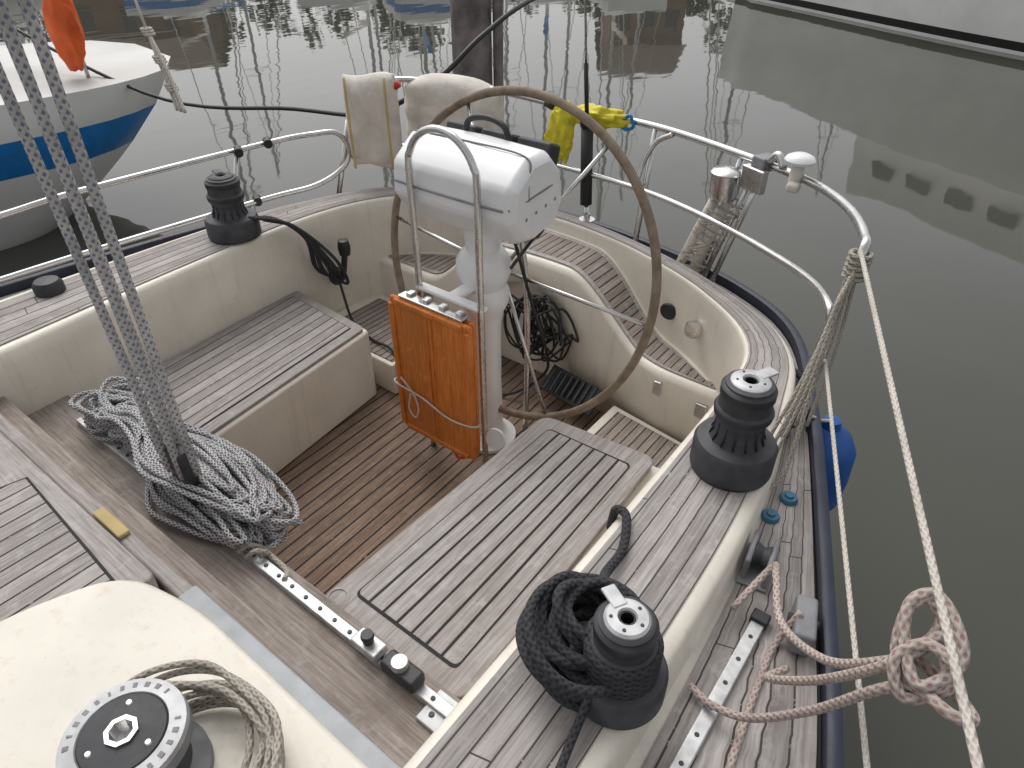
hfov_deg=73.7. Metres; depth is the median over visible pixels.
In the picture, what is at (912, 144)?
water
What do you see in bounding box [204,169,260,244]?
winch
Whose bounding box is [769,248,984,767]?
port lifelines
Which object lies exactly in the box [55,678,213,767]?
winch
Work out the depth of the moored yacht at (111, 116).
5.34 m
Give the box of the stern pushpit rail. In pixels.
[0,76,871,437]
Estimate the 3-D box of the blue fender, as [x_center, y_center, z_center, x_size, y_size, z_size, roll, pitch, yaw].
[0.969,0.252,2.166,0.200,0.474,0.203,24,43,29]
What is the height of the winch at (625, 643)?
0.209 m
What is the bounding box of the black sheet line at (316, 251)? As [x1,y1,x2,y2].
[248,216,393,355]
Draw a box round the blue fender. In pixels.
[812,415,855,510]
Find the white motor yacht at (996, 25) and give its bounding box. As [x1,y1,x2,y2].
[756,0,1023,55]
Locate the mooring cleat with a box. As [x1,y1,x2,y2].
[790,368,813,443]
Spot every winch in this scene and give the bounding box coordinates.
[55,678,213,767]
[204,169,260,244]
[572,584,668,730]
[690,367,778,492]
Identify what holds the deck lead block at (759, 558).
on the sailing yacht at (438, 565)
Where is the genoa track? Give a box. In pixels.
[669,608,770,767]
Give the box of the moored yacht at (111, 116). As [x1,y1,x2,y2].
[0,40,170,250]
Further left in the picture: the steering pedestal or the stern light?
the steering pedestal
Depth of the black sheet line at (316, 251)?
3.02 m
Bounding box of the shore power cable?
[16,0,534,116]
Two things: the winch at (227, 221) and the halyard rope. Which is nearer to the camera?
the halyard rope
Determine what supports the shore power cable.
attached to the moored yacht at (111, 116)
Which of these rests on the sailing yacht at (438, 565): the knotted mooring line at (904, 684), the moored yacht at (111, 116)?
the knotted mooring line at (904, 684)
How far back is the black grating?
2.88 m
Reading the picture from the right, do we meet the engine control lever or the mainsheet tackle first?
the engine control lever
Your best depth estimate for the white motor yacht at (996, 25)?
12.60 m
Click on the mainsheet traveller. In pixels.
(404, 672)
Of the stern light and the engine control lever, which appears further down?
the engine control lever
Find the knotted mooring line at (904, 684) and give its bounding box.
[687,561,979,767]
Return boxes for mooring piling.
[450,0,503,103]
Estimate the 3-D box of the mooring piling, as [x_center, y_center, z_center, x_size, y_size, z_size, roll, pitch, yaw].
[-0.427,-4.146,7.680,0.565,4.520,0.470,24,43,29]
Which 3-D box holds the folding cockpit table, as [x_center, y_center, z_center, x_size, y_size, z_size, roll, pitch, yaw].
[-0.273,-0.020,2.470,0.417,0.626,0.097,24,43,29]
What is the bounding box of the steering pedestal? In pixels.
[394,114,560,464]
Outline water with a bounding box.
[0,0,1023,767]
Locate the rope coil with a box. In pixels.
[68,376,303,551]
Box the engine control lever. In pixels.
[329,238,350,284]
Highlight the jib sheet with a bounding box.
[515,505,663,767]
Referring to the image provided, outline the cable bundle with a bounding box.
[502,244,578,395]
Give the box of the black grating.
[540,364,602,415]
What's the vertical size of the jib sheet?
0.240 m
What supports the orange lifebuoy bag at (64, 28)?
attached to the moored yacht at (111, 116)
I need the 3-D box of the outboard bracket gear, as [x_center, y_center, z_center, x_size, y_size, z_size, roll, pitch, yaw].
[0.759,-0.599,2.535,0.128,0.546,0.354,-27,44,-32]
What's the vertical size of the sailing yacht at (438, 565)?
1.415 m
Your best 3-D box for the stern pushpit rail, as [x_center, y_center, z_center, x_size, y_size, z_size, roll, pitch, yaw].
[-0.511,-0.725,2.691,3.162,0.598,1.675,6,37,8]
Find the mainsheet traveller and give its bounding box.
[76,417,457,732]
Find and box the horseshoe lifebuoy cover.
[342,72,504,168]
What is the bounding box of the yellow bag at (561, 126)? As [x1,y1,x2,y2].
[544,100,634,163]
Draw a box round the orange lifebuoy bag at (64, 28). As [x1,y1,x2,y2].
[42,0,90,77]
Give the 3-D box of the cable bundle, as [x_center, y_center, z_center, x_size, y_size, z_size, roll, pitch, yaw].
[-0.090,-0.325,2.810,0.668,0.897,0.404,24,43,29]
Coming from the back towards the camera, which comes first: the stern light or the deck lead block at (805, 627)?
the stern light
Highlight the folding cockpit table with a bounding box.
[388,290,480,460]
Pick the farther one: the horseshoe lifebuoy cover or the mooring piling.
the mooring piling
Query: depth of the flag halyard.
2.39 m
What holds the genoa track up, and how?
on the sailing yacht at (438, 565)
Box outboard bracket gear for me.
[676,152,777,282]
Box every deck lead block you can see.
[736,529,780,593]
[786,594,818,656]
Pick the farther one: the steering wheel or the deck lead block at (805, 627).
the steering wheel
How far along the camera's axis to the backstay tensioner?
2.86 m
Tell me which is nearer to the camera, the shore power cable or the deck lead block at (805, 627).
the deck lead block at (805, 627)
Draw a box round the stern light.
[766,151,815,192]
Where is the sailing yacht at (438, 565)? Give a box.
[0,187,843,767]
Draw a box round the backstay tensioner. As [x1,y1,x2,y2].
[579,0,594,222]
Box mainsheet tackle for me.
[0,0,200,479]
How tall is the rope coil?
0.241 m
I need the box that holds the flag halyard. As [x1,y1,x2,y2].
[134,0,186,112]
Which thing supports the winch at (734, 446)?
on the sailing yacht at (438, 565)
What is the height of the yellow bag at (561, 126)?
0.309 m
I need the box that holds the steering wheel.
[391,85,661,420]
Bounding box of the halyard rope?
[126,659,284,767]

